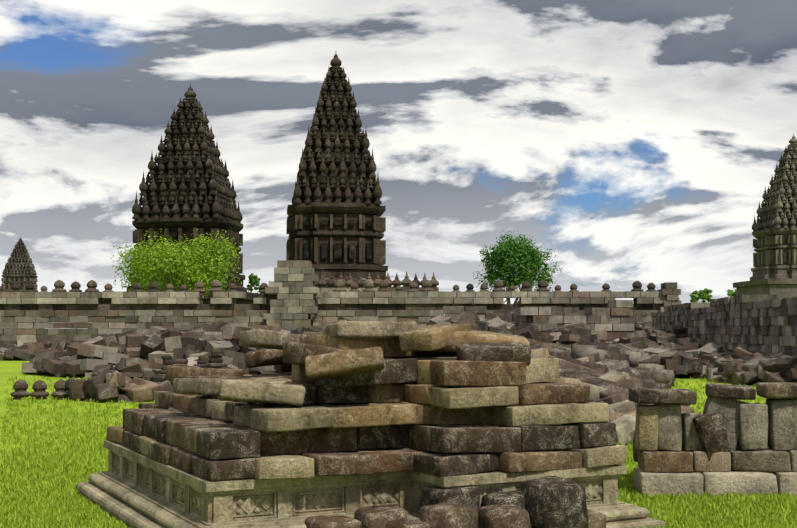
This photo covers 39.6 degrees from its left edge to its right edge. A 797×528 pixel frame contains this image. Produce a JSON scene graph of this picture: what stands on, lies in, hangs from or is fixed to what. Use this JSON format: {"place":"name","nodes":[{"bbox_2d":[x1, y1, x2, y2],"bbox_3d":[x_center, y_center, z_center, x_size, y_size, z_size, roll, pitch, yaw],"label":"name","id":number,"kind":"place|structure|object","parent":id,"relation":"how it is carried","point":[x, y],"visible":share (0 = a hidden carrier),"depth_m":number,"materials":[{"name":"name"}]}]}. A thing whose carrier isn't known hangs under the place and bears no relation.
{"place":"outdoors","nodes":[
{"label":"outdoors","id":0,"kind":"place"},
{"bbox_2d":[0,334,796,527],"bbox_3d":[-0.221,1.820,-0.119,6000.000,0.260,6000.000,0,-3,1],"label":"ground","id":1,"kind":"structure","parent":0,"point":[9,369],"depth_m":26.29,"materials":[{"name":"green plant"}]},
{"bbox_2d":[0,237,44,334],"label":"temple","id":2,"kind":"structure","parent":1,"relation":"on","point":[20,269],"depth_m":99.89,"materials":[{"name":"stone"}]},
{"bbox_2d":[0,339,85,360],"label":"stone rubble","id":3,"kind":"object","parent":1,"relation":"on","point":[27,350],"visible":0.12,"depth_m":65.37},
{"bbox_2d":[10,348,223,399],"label":"stone finials","id":4,"kind":"object","parent":1,"relation":"on","point":[61,386],"depth_m":29.13,"materials":[{"name":"stone"}]},
{"bbox_2d":[69,370,172,402],"bbox_3d":[-6.922,3.130,27.383,2.625,1.014,1.660,-2,-4,26],"label":"rubble pile","id":5,"kind":"object","parent":1,"relation":"on","point":[109,386],"visible":0.96,"depth_m":27.00,"materials":[{"name":"stone"}]},
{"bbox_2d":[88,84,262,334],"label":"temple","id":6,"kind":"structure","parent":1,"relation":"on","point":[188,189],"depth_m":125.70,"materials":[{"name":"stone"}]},
{"bbox_2d":[110,229,244,322],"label":"tree","id":7,"kind":"object","parent":1,"relation":"on","point":[176,266],"visible":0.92,"depth_m":89.10,"materials":[{"name":"green plant"}]},
{"bbox_2d":[247,273,260,292],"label":"tree","id":8,"kind":"object","parent":1,"relation":"on","point":[254,280],"visible":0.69,"depth_m":150.35,"materials":[{"name":"green plant"}]},
{"bbox_2d":[263,54,393,319],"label":"temple","id":9,"kind":"structure","parent":1,"relation":"on","point":[336,224],"depth_m":109.17,"materials":[{"name":"stone"}]},
{"bbox_2d":[0,260,680,340],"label":"perimeter wall","id":10,"kind":"structure","parent":1,"relation":"on","point":[294,288],"depth_m":76.14,"materials":[{"name":"grey stone"}]},
{"bbox_2d":[76,440,666,527],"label":"stone plinth","id":11,"kind":"structure","parent":1,"relation":"on","point":[132,488],"depth_m":9.60,"materials":[{"name":"grey stone"}]},
{"bbox_2d":[106,320,625,481],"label":"stacked stone blocks","id":12,"kind":"structure","parent":11,"relation":"on","point":[345,398],"depth_m":9.81,"materials":[{"name":"stone"}]},
{"bbox_2d":[311,271,438,326],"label":"stone finial","id":13,"kind":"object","parent":1,"relation":"on","point":[321,283],"depth_m":98.27,"materials":[{"name":"grey stone"}]},
{"bbox_2d":[21,310,732,378],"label":"rubble field","id":14,"kind":"structure","parent":1,"relation":"on","point":[138,352],"depth_m":44.84,"materials":[{"name":"stone"}]},
{"bbox_2d":[305,476,606,527],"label":"stone blocks","id":15,"kind":"object","parent":1,"relation":"on","point":[550,502],"depth_m":9.07,"materials":[{"name":"stone"}]},
{"bbox_2d":[244,339,694,444],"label":"rubble field","id":16,"kind":"structure","parent":1,"relation":"on","point":[610,375],"depth_m":21.44,"materials":[{"name":"stone"}]},
{"bbox_2d":[473,229,561,303],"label":"tree","id":17,"kind":"object","parent":1,"relation":"on","point":[506,258],"visible":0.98,"depth_m":88.36,"materials":[{"name":"green plant"}]},
{"bbox_2d":[443,295,796,356],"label":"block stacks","id":18,"kind":"object","parent":1,"relation":"on","point":[765,325],"visible":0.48,"depth_m":51.94,"materials":[{"name":"stone"}]},
{"bbox_2d":[689,288,712,301],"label":"tree","id":19,"kind":"object","parent":1,"relation":"on","point":[704,295],"visible":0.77,"depth_m":109.02,"materials":[{"name":"green plant"}]},
{"bbox_2d":[628,382,796,497],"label":"ruin","id":20,"kind":"object","parent":1,"relation":"on","point":[726,441],"visible":0.92,"depth_m":11.99,"materials":[{"name":"stone"}]},
{"bbox_2d":[727,288,735,296],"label":"bush","id":21,"kind":"object","parent":1,"relation":"on","point":[730,293],"visible":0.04,"depth_m":109.04,"materials":[{"name":"green plant"}]},
{"bbox_2d":[671,337,796,385],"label":"rubble","id":22,"kind":"object","parent":1,"relation":"on","point":[741,366],"visible":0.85,"depth_m":36.02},
{"bbox_2d":[733,134,796,298],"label":"temple","id":23,"kind":"structure","parent":1,"relation":"on","point":[774,234],"depth_m":93.86,"materials":[{"name":"stone"}]},
{"bbox_2d":[0,0,796,328],"label":"sky","id":24,"kind":"structure","parent":0,"point":[643,141],"materials":[{"name":"white"}]}
]}

